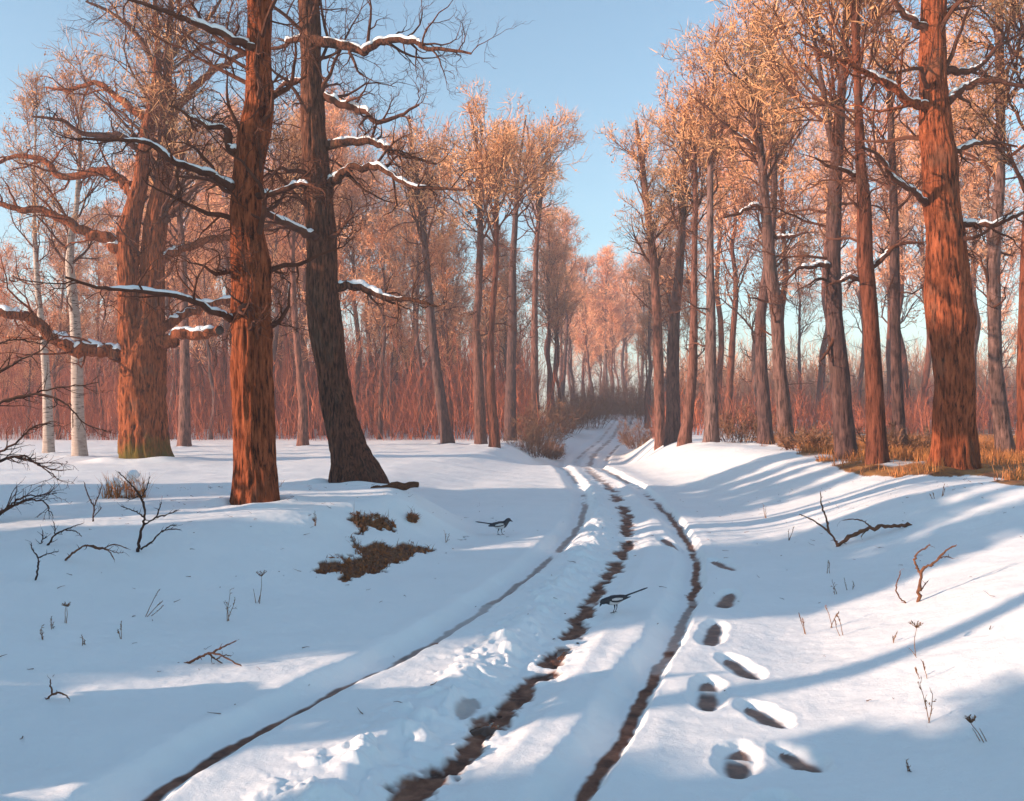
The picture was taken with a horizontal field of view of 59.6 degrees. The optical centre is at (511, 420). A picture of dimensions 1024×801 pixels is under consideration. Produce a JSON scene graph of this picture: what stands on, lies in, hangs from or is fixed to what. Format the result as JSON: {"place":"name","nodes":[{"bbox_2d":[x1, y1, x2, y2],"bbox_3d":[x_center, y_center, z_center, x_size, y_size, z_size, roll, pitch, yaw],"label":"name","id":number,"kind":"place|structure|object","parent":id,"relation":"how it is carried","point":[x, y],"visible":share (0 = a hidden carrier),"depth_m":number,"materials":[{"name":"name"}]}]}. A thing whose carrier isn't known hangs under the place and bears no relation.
{"place":"outdoors","nodes":[
{"label":"outdoors","id":0,"kind":"place"},
{"bbox_2d":[0,414,1023,800],"bbox_3d":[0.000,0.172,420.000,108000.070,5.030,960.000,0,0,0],"label":"ground","id":1,"kind":"structure","parent":0,"point":[628,700],"depth_m":7.04,"materials":[{"name":"snow"}]},
{"bbox_2d":[0,241,26,389],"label":"forest tree","id":2,"kind":"object","parent":1,"relation":"on","point":[8,257],"visible":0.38,"depth_m":77.39,"materials":[{"name":"brown plant"}]},
{"bbox_2d":[0,296,50,438],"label":"forest tree","id":3,"kind":"object","parent":1,"relation":"on","point":[30,372],"visible":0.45,"depth_m":58.92,"materials":[{"name":"brown plant"}]},
{"bbox_2d":[0,58,88,452],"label":"birch tree","id":4,"kind":"object","parent":1,"relation":"on","point":[48,443],"visible":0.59,"depth_m":36.88,"materials":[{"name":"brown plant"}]},
{"bbox_2d":[3,218,107,439],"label":"forest tree","id":5,"kind":"object","parent":1,"relation":"on","point":[61,321],"visible":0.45,"depth_m":57.77,"materials":[{"name":"brown plant"}]},
{"bbox_2d":[0,310,118,519],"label":"bare shrub","id":6,"kind":"object","parent":1,"relation":"on","point":[16,456],"visible":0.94,"depth_m":10.39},
{"bbox_2d":[0,41,134,455],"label":"birch tree","id":7,"kind":"object","parent":1,"relation":"on","point":[79,443],"visible":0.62,"depth_m":34.27,"materials":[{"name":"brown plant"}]},
{"bbox_2d":[43,242,93,410],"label":"forest tree","id":8,"kind":"object","parent":1,"relation":"on","point":[66,304],"visible":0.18,"depth_m":62.34,"materials":[{"name":"brown plant"}]},
{"bbox_2d":[56,249,118,436],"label":"forest tree","id":9,"kind":"object","parent":1,"relation":"on","point":[107,274],"visible":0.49,"depth_m":61.54,"materials":[{"name":"brown plant"}]},
{"bbox_2d":[52,196,123,430],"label":"forest tree","id":10,"kind":"object","parent":1,"relation":"on","point":[99,247],"visible":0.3,"depth_m":68.02,"materials":[{"name":"brown plant"}]},
{"bbox_2d":[99,470,157,498],"bbox_3d":[-5.368,0.902,12.634,0.925,0.452,0.828,0,0,-31],"label":"snowy tuft","id":11,"kind":"object","parent":1,"relation":"on","point":[126,490],"visible":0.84,"depth_m":12.58,"materials":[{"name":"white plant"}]},
{"bbox_2d":[0,0,303,458],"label":"oak tree","id":12,"kind":"object","parent":1,"relation":"on","point":[137,352],"visible":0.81,"depth_m":31.35,"materials":[{"name":"brown plant"}]},
{"bbox_2d":[100,148,229,438],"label":"forest tree","id":13,"kind":"object","parent":1,"relation":"on","point":[167,311],"visible":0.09,"depth_m":58.81,"materials":[{"name":"brown plant"}]},
{"bbox_2d":[0,0,366,504],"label":"oak tree","id":14,"kind":"object","parent":1,"relation":"on","point":[248,317],"visible":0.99,"depth_m":11.95,"materials":[{"name":"brown plant"}]},
{"bbox_2d":[105,97,267,446],"bbox_3d":[-15.985,-7.535,43.823,7.765,18.259,6.366,0,0,0],"label":"tall tree","id":15,"kind":"object","parent":1,"relation":"on","point":[184,426],"visible":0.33,"depth_m":43.85,"materials":[{"name":"brown plant"}]},
{"bbox_2d":[174,233,230,439],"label":"forest tree","id":16,"kind":"object","parent":1,"relation":"on","point":[207,352],"visible":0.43,"depth_m":57.17,"materials":[{"name":"brown plant"}]},
{"bbox_2d":[178,99,269,432],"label":"forest tree","id":17,"kind":"object","parent":1,"relation":"on","point":[226,327],"visible":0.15,"depth_m":68.47,"materials":[{"name":"brown plant"}]},
{"bbox_2d":[229,166,302,407],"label":"forest tree","id":18,"kind":"object","parent":1,"relation":"on","point":[275,344],"visible":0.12,"depth_m":61.37,"materials":[{"name":"brown plant"}]},
{"bbox_2d":[0,287,564,446],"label":"undergrowth","id":19,"kind":"object","parent":1,"relation":"on","point":[111,419],"visible":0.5,"depth_m":59.79,"materials":[{"name":"plant"}]},
{"bbox_2d":[0,272,574,421],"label":"woods","id":20,"kind":"object","parent":1,"relation":"on","point":[424,362],"visible":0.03,"depth_m":98.12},
{"bbox_2d":[265,134,316,431],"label":"forest tree","id":21,"kind":"object","parent":1,"relation":"on","point":[285,338],"visible":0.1,"depth_m":65.94,"materials":[{"name":"brown plant"}]},
{"bbox_2d":[225,95,358,445],"bbox_3d":[-11.720,-7.451,45.377,7.698,18.028,7.045,0,0,0],"label":"tall tree","id":22,"kind":"object","parent":1,"relation":"on","point":[302,434],"visible":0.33,"depth_m":44.63,"materials":[{"name":"brown plant"}]},
{"bbox_2d":[265,97,378,438],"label":"forest tree","id":23,"kind":"object","parent":1,"relation":"on","point":[303,344],"visible":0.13,"depth_m":59.29,"materials":[{"name":"brown plant"}]},
{"bbox_2d":[124,0,533,483],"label":"oak tree","id":24,"kind":"object","parent":1,"relation":"on","point":[352,458],"visible":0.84,"depth_m":19.31,"materials":[{"name":"brown plant"}]},
{"bbox_2d":[277,90,392,435],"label":"forest tree","id":25,"kind":"object","parent":1,"relation":"on","point":[330,118],"visible":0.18,"depth_m":63.56,"materials":[{"name":"brown plant"}]},
{"bbox_2d":[289,230,382,403],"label":"forest tree","id":26,"kind":"object","parent":1,"relation":"on","point":[356,295],"visible":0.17,"depth_m":58.71,"materials":[{"name":"brown plant"}]},
{"bbox_2d":[322,72,386,342],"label":"forest tree","id":27,"kind":"object","parent":1,"relation":"on","point":[365,148],"visible":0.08,"depth_m":74.77,"materials":[{"name":"brown plant"}]},
{"bbox_2d":[327,119,410,325],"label":"forest tree","id":28,"kind":"object","parent":1,"relation":"on","point":[345,134],"visible":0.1,"depth_m":69.19,"materials":[{"name":"brown plant"}]},
{"bbox_2d":[357,265,392,432],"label":"forest tree","id":29,"kind":"object","parent":1,"relation":"on","point":[364,317],"visible":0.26,"depth_m":68.49,"materials":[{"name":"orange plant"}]},
{"bbox_2d":[316,507,434,580],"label":"withered grass","id":30,"kind":"structure","parent":1,"relation":"on","point":[376,543],"depth_m":10.90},
{"bbox_2d":[330,149,421,422],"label":"forest tree","id":31,"kind":"object","parent":1,"relation":"on","point":[354,193],"visible":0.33,"depth_m":63.57,"materials":[{"name":"brown plant"}]},
{"bbox_2d":[344,205,418,439],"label":"forest tree","id":32,"kind":"object","parent":1,"relation":"on","point":[372,240],"visible":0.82,"depth_m":57.04,"materials":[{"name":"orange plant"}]},
{"bbox_2d":[358,170,421,423],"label":"forest tree","id":33,"kind":"object","parent":1,"relation":"on","point":[402,206],"visible":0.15,"depth_m":83.58,"materials":[{"name":"brown plant"}]},
{"bbox_2d":[370,268,416,435],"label":"forest tree","id":34,"kind":"object","parent":1,"relation":"on","point":[394,349],"visible":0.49,"depth_m":62.54,"materials":[{"name":"brown plant"}]},
{"bbox_2d":[358,208,470,433],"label":"forest tree","id":35,"kind":"object","parent":1,"relation":"on","point":[404,258],"visible":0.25,"depth_m":67.22,"materials":[{"name":"brown plant"}]},
{"bbox_2d":[362,91,474,443],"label":"tall tree","id":36,"kind":"object","parent":1,"relation":"on","point":[446,433],"visible":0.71,"depth_m":47.29,"materials":[{"name":"brown plant"}]},
{"bbox_2d":[376,167,460,437],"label":"forest tree","id":37,"kind":"object","parent":1,"relation":"on","point":[413,279],"visible":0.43,"depth_m":60.45,"materials":[{"name":"brown plant"}]},
{"bbox_2d":[400,125,475,434],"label":"forest tree","id":38,"kind":"object","parent":1,"relation":"on","point":[451,237],"visible":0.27,"depth_m":65.34,"materials":[{"name":"brown plant"}]},
{"bbox_2d":[412,227,473,432],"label":"forest tree","id":39,"kind":"object","parent":1,"relation":"on","point":[443,278],"visible":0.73,"depth_m":59.15,"materials":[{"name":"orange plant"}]},
{"bbox_2d":[427,230,473,398],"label":"forest tree","id":40,"kind":"object","parent":1,"relation":"on","point":[457,280],"visible":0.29,"depth_m":76.36,"materials":[{"name":"brown plant"}]},
{"bbox_2d":[398,75,542,443],"bbox_3d":[-2.163,-8.236,46.710,7.671,19.600,6.345,0,0,0],"label":"tall tree","id":41,"kind":"object","parent":1,"relation":"on","point":[480,433],"visible":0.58,"depth_m":46.56,"materials":[{"name":"brown plant"}]},
{"bbox_2d":[449,254,508,411],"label":"forest tree","id":42,"kind":"object","parent":1,"relation":"on","point":[486,273],"visible":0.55,"depth_m":58.00,"materials":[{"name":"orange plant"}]},
{"bbox_2d":[457,214,527,421],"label":"forest tree","id":43,"kind":"object","parent":1,"relation":"on","point":[491,250],"visible":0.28,"depth_m":76.09,"materials":[{"name":"brown plant"}]},
{"bbox_2d":[483,269,524,431],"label":"forest tree","id":44,"kind":"object","parent":1,"relation":"on","point":[505,322],"visible":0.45,"depth_m":69.50,"materials":[{"name":"brown plant"}]},
{"bbox_2d":[429,106,588,447],"bbox_3d":[-0.231,-6.885,42.706,8.153,16.994,6.288,0,0,0],"label":"tall tree","id":45,"kind":"object","parent":1,"relation":"on","point":[500,166],"visible":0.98,"depth_m":42.74,"materials":[{"name":"brown plant"}]},
{"bbox_2d":[481,238,555,395],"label":"forest tree","id":46,"kind":"object","parent":1,"relation":"on","point":[525,299],"visible":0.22,"depth_m":85.94,"materials":[{"name":"brown plant"}]},
{"bbox_2d":[458,89,583,440],"bbox_3d":[0.359,-9.296,54.379,8.106,21.630,6.595,0,0,0],"label":"tall tree","id":47,"kind":"object","parent":1,"relation":"on","point":[510,390],"visible":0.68,"depth_m":54.32,"materials":[{"name":"brown plant"}]},
{"bbox_2d":[471,100,586,440],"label":"tall tree","id":48,"kind":"object","parent":1,"relation":"on","point":[534,361],"visible":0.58,"depth_m":57.01,"materials":[{"name":"brown plant"}]},
{"bbox_2d":[499,415,564,457],"bbox_3d":[1.119,0.859,48.829,3.874,2.836,4.390,0,0,26],"label":"bush","id":49,"kind":"object","parent":1,"relation":"on","point":[532,439],"visible":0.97,"depth_m":48.27,"materials":[{"name":"brown plant"}]},
{"bbox_2d":[499,388,590,444],"bbox_3d":[1.850,-0.039,55.741,6.290,4.186,6.817,0,0,0],"label":"bush","id":50,"kind":"object","parent":1,"relation":"on","point":[572,423],"visible":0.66,"depth_m":55.16,"materials":[{"name":"brown plant"}]},
{"bbox_2d":[517,203,575,419],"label":"forest tree","id":51,"kind":"object","parent":1,"relation":"on","point":[553,258],"visible":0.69,"depth_m":91.19,"materials":[{"name":"brown plant"}]},
{"bbox_2d":[529,228,583,418],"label":"forest tree","id":52,"kind":"object","parent":1,"relation":"on","point":[545,320],"visible":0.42,"depth_m":93.02,"materials":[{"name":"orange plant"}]},
{"bbox_2d":[538,263,578,425],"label":"forest tree","id":53,"kind":"object","parent":1,"relation":"on","point":[565,302],"visible":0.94,"depth_m":83.06,"materials":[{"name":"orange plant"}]},
{"bbox_2d":[540,261,591,413],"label":"forest tree","id":54,"kind":"object","parent":1,"relation":"on","point":[569,335],"visible":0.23,"depth_m":123.96,"materials":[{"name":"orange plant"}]},
{"bbox_2d":[542,200,601,409],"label":"forest tree","id":55,"kind":"object","parent":1,"relation":"on","point":[566,233],"visible":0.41,"depth_m":115.53,"materials":[{"name":"brown plant"}]},
{"bbox_2d":[541,394,603,433],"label":"bush","id":56,"kind":"object","parent":1,"relation":"on","point":[576,416],"visible":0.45,"depth_m":72.00,"materials":[{"name":"brown plant"}]},
{"bbox_2d":[571,283,605,415],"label":"forest tree","id":57,"kind":"object","parent":1,"relation":"on","point":[586,334],"visible":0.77,"depth_m":135.73,"materials":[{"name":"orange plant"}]},
{"bbox_2d":[547,381,635,428],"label":"bush","id":58,"kind":"object","parent":1,"relation":"on","point":[593,422],"visible":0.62,"depth_m":83.57,"materials":[{"name":"brown plant"}]},
{"bbox_2d":[572,255,610,398],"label":"forest tree","id":59,"kind":"object","parent":1,"relation":"on","point":[584,263],"visible":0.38,"depth_m":141.51,"materials":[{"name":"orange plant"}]},
{"bbox_2d":[542,360,653,417],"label":"undergrowth","id":60,"kind":"object","parent":1,"relation":"on","point":[601,383],"visible":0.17,"depth_m":122.67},
{"bbox_2d":[576,241,627,414],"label":"forest tree","id":61,"kind":"object","parent":1,"relation":"on","point":[605,289],"visible":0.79,"depth_m":139.11,"materials":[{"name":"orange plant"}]},
{"bbox_2d":[579,248,640,395],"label":"forest tree","id":62,"kind":"object","parent":1,"relation":"on","point":[627,280],"visible":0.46,"depth_m":151.18,"materials":[{"name":"brown plant"}]},
{"bbox_2d":[593,299,628,413],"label":"forest tree","id":63,"kind":"object","parent":1,"relation":"on","point":[613,305],"visible":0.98,"depth_m":133.73,"materials":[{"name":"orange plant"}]},
{"bbox_2d":[616,416,653,450],"bbox_3d":[8.156,0.694,55.138,3.901,2.400,3.604,0,0,0],"label":"bush","id":64,"kind":"object","parent":1,"relation":"on","point":[632,440],"visible":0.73,"depth_m":54.92,"materials":[{"name":"brown plant"}]},
{"bbox_2d":[618,233,666,411],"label":"forest tree","id":65,"kind":"object","parent":1,"relation":"on","point":[640,261],"visible":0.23,"depth_m":133.22,"materials":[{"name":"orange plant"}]},
{"bbox_2d":[593,372,696,424],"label":"bush","id":66,"kind":"object","parent":1,"relation":"on","point":[640,414],"visible":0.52,"depth_m":90.71,"materials":[{"name":"brown plant"}]},
{"bbox_2d":[629,312,664,426],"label":"forest tree","id":67,"kind":"object","parent":1,"relation":"on","point":[639,346],"visible":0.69,"depth_m":83.84,"materials":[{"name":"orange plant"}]},
{"bbox_2d":[592,102,703,450],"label":"oak tree","id":68,"kind":"object","parent":1,"relation":"on","point":[649,233],"visible":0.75,"depth_m":40.58,"materials":[{"name":"brown plant"}]},
{"bbox_2d":[626,232,689,428],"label":"forest tree","id":69,"kind":"object","parent":1,"relation":"on","point":[640,279],"visible":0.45,"depth_m":80.65,"materials":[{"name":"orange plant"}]},
{"bbox_2d":[631,197,705,396],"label":"forest tree","id":70,"kind":"object","parent":1,"relation":"on","point":[663,286],"visible":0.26,"depth_m":72.60,"materials":[{"name":"brown plant"}]},
{"bbox_2d":[638,95,722,446],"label":"oak tree","id":71,"kind":"object","parent":1,"relation":"on","point":[673,422],"visible":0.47,"depth_m":38.31,"materials":[{"name":"brown plant"}]},
{"bbox_2d":[628,67,749,445],"bbox_3d":[6.723,-6.302,34.079,4.692,15.006,4.559,0,0,0],"label":"oak tree","id":72,"kind":"object","parent":1,"relation":"on","point":[685,433],"visible":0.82,"depth_m":34.00,"materials":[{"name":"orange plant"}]},
{"bbox_2d":[649,202,748,427],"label":"forest tree","id":73,"kind":"object","parent":1,"relation":"on","point":[687,319],"visible":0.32,"depth_m":70.58,"materials":[{"name":"brown plant"}]},
{"bbox_2d":[656,70,769,422],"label":"forest tree","id":74,"kind":"object","parent":1,"relation":"on","point":[720,347],"visible":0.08,"depth_m":67.19,"materials":[{"name":"brown plant"}]},
{"bbox_2d":[648,0,786,441],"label":"oak tree","id":75,"kind":"object","parent":1,"relation":"on","point":[711,425],"visible":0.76,"depth_m":32.81,"materials":[{"name":"brown plant"}]},
{"bbox_2d":[647,72,827,432],"bbox_3d":[14.520,-9.872,54.900,10.708,22.415,8.408,0,0,41],"label":"forest tree","id":76,"kind":"object","parent":1,"relation":"on","point":[792,264],"visible":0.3,"depth_m":53.78,"materials":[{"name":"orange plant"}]},
{"bbox_2d":[700,400,776,442],"bbox_3d":[8.590,0.045,33.339,3.219,1.757,3.095,0,0,0],"label":"bush","id":77,"kind":"object","parent":1,"relation":"on","point":[739,431],"visible":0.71,"depth_m":33.25,"materials":[{"name":"brown plant"}]},
{"bbox_2d":[698,103,789,431],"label":"forest tree","id":78,"kind":"object","parent":1,"relation":"on","point":[732,344],"visible":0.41,"depth_m":56.37,"materials":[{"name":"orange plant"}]},
{"bbox_2d":[678,0,822,445],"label":"oak tree","id":79,"kind":"object","parent":1,"relation":"on","point":[782,392],"visible":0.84,"depth_m":28.72,"materials":[{"name":"brown plant"}]},
{"bbox_2d":[696,0,867,444],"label":"oak tree","id":80,"kind":"object","parent":1,"relation":"on","point":[764,426],"visible":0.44,"depth_m":31.32,"materials":[{"name":"brown plant"}]},
{"bbox_2d":[723,46,856,389],"bbox_3d":[15.907,-10.618,52.215,7.427,23.640,7.981,0,0,-8],"label":"forest tree","id":81,"kind":"object","parent":1,"relation":"on","point":[786,269],"visible":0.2,"depth_m":52.09,"materials":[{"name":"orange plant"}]},
{"bbox_2d":[772,419,833,449],"bbox_3d":[8.328,0.404,25.342,1.827,1.115,1.681,0,0,34],"label":"bush","id":82,"kind":"object","parent":1,"relation":"on","point":[784,440],"visible":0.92,"depth_m":25.14,"materials":[{"name":"brown plant"}]},
{"bbox_2d":[780,240,843,418],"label":"forest tree","id":83,"kind":"object","parent":1,"relation":"on","point":[799,315],"visible":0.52,"depth_m":100.22,"materials":[{"name":"brown plant"}]},
{"bbox_2d":[723,0,919,459],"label":"oak tree","id":84,"kind":"object","parent":1,"relation":"on","point":[844,435],"visible":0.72,"depth_m":20.47,"materials":[{"name":"brown plant"}]},
{"bbox_2d":[641,322,1016,418],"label":"woods","id":85,"kind":"object","parent":1,"relation":"on","point":[810,375],"visible":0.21,"depth_m":109.08,"materials":[{"name":"plant"}]},
{"bbox_2d":[784,120,874,419],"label":"forest tree","id":86,"kind":"object","parent":1,"relation":"on","point":[821,369],"visible":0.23,"depth_m":97.93,"materials":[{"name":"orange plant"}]},
{"bbox_2d":[647,352,1016,438],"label":"undergrowth","id":87,"kind":"object","parent":1,"relation":"on","point":[822,414],"visible":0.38,"depth_m":56.57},
{"bbox_2d":[781,97,885,384],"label":"forest tree","id":88,"kind":"object","parent":1,"relation":"on","point":[823,175],"visible":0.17,"depth_m":86.47,"materials":[{"name":"brown plant"}]},
{"bbox_2d":[734,0,958,463],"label":"oak tree","id":89,"kind":"object","parent":1,"relation":"on","point":[876,447],"visible":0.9,"depth_m":18.30,"materials":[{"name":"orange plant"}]},
{"bbox_2d":[799,491,911,546],"bbox_3d":[4.273,1.240,11.018,1.507,0.741,0.122,0,0,2],"label":"fallen branch","id":90,"kind":"object","parent":1,"relation":"on","point":[858,532],"visible":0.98,"depth_m":11.02,"materials":[{"name":"brown wood"}]},
{"bbox_2d":[841,194,889,420],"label":"forest tree","id":91,"kind":"object","parent":1,"relation":"on","point":[861,362],"visible":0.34,"depth_m":84.72,"materials":[{"name":"brown plant"}]},
{"bbox_2d":[778,0,964,446],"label":"oak tree","id":92,"kind":"object","parent":1,"relation":"on","point":[897,403],"visible":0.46,"depth_m":25.27,"materials":[{"name":"brown plant"}]},
{"bbox_2d":[842,108,925,419],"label":"forest tree","id":93,"kind":"object","parent":1,"relation":"on","point":[888,339],"visible":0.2,"depth_m":82.82,"materials":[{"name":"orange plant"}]},
{"bbox_2d":[855,419,931,451],"bbox_3d":[10.182,0.454,23.531,2.456,1.071,1.999,0,0,0],"label":"bush","id":94,"kind":"object","parent":1,"relation":"on","point":[895,441],"visible":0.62,"depth_m":23.28,"materials":[{"name":"brown plant"}]},
{"bbox_2d":[869,97,925,426],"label":"forest tree","id":95,"kind":"object","parent":1,"relation":"on","point":[905,374],"visible":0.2,"depth_m":71.14,"materials":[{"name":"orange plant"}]},
{"bbox_2d":[776,0,1023,469],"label":"oak tree","id":96,"kind":"object","parent":1,"relation":"on","point":[950,316],"visible":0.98,"depth_m":16.42,"materials":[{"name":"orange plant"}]},
{"bbox_2d":[895,25,993,281],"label":"forest tree","id":97,"kind":"object","parent":1,"relation":"on","point":[954,60],"visible":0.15,"depth_m":57.48,"materials":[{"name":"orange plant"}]},
{"bbox_2d":[881,126,1013,427],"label":"forest tree","id":98,"kind":"object","parent":1,"relation":"on","point":[921,279],"visible":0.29,"depth_m":69.03,"materials":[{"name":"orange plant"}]},
{"bbox_2d":[911,0,1023,452],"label":"oak tree","id":99,"kind":"object","parent":1,"relation":"on","point":[1003,436],"visible":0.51,"depth_m":23.54,"materials":[{"name":"brown plant"}]},
{"bbox_2d":[915,0,1023,454],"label":"oak tree","id":100,"kind":"object","parent":1,"relation":"on","point":[1014,9],"visible":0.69,"depth_m":21.76,"materials":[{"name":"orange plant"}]},
{"bbox_2d":[951,88,1021,387],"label":"forest tree","id":101,"kind":"object","parent":1,"relation":"on","point":[978,326],"visible":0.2,"depth_m":54.78,"materials":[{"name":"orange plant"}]},
{"bbox_2d":[954,112,1023,433],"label":"forest tree","id":102,"kind":"object","parent":1,"relation":"on","point":[971,200],"visible":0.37,"depth_m":53.09,"materials":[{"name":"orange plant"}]},
{"bbox_2d":[976,226,1021,383],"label":"forest tree","id":103,"kind":"object","parent":1,"relation":"on","point":[1003,320],"visible":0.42,"depth_m":101.99,"materials":[{"name":"brown plant"}]},
{"bbox_2d":[0,0,1023,414],"label":"sky","id":104,"kind":"structure","parent":0,"point":[595,57],"materials":[{"name":"blue"}]},
{"bbox_2d":[751,432,1023,481],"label":"dry grass","id":105,"kind":"structure","parent":0,"point":[923,455],"depth_m":20.00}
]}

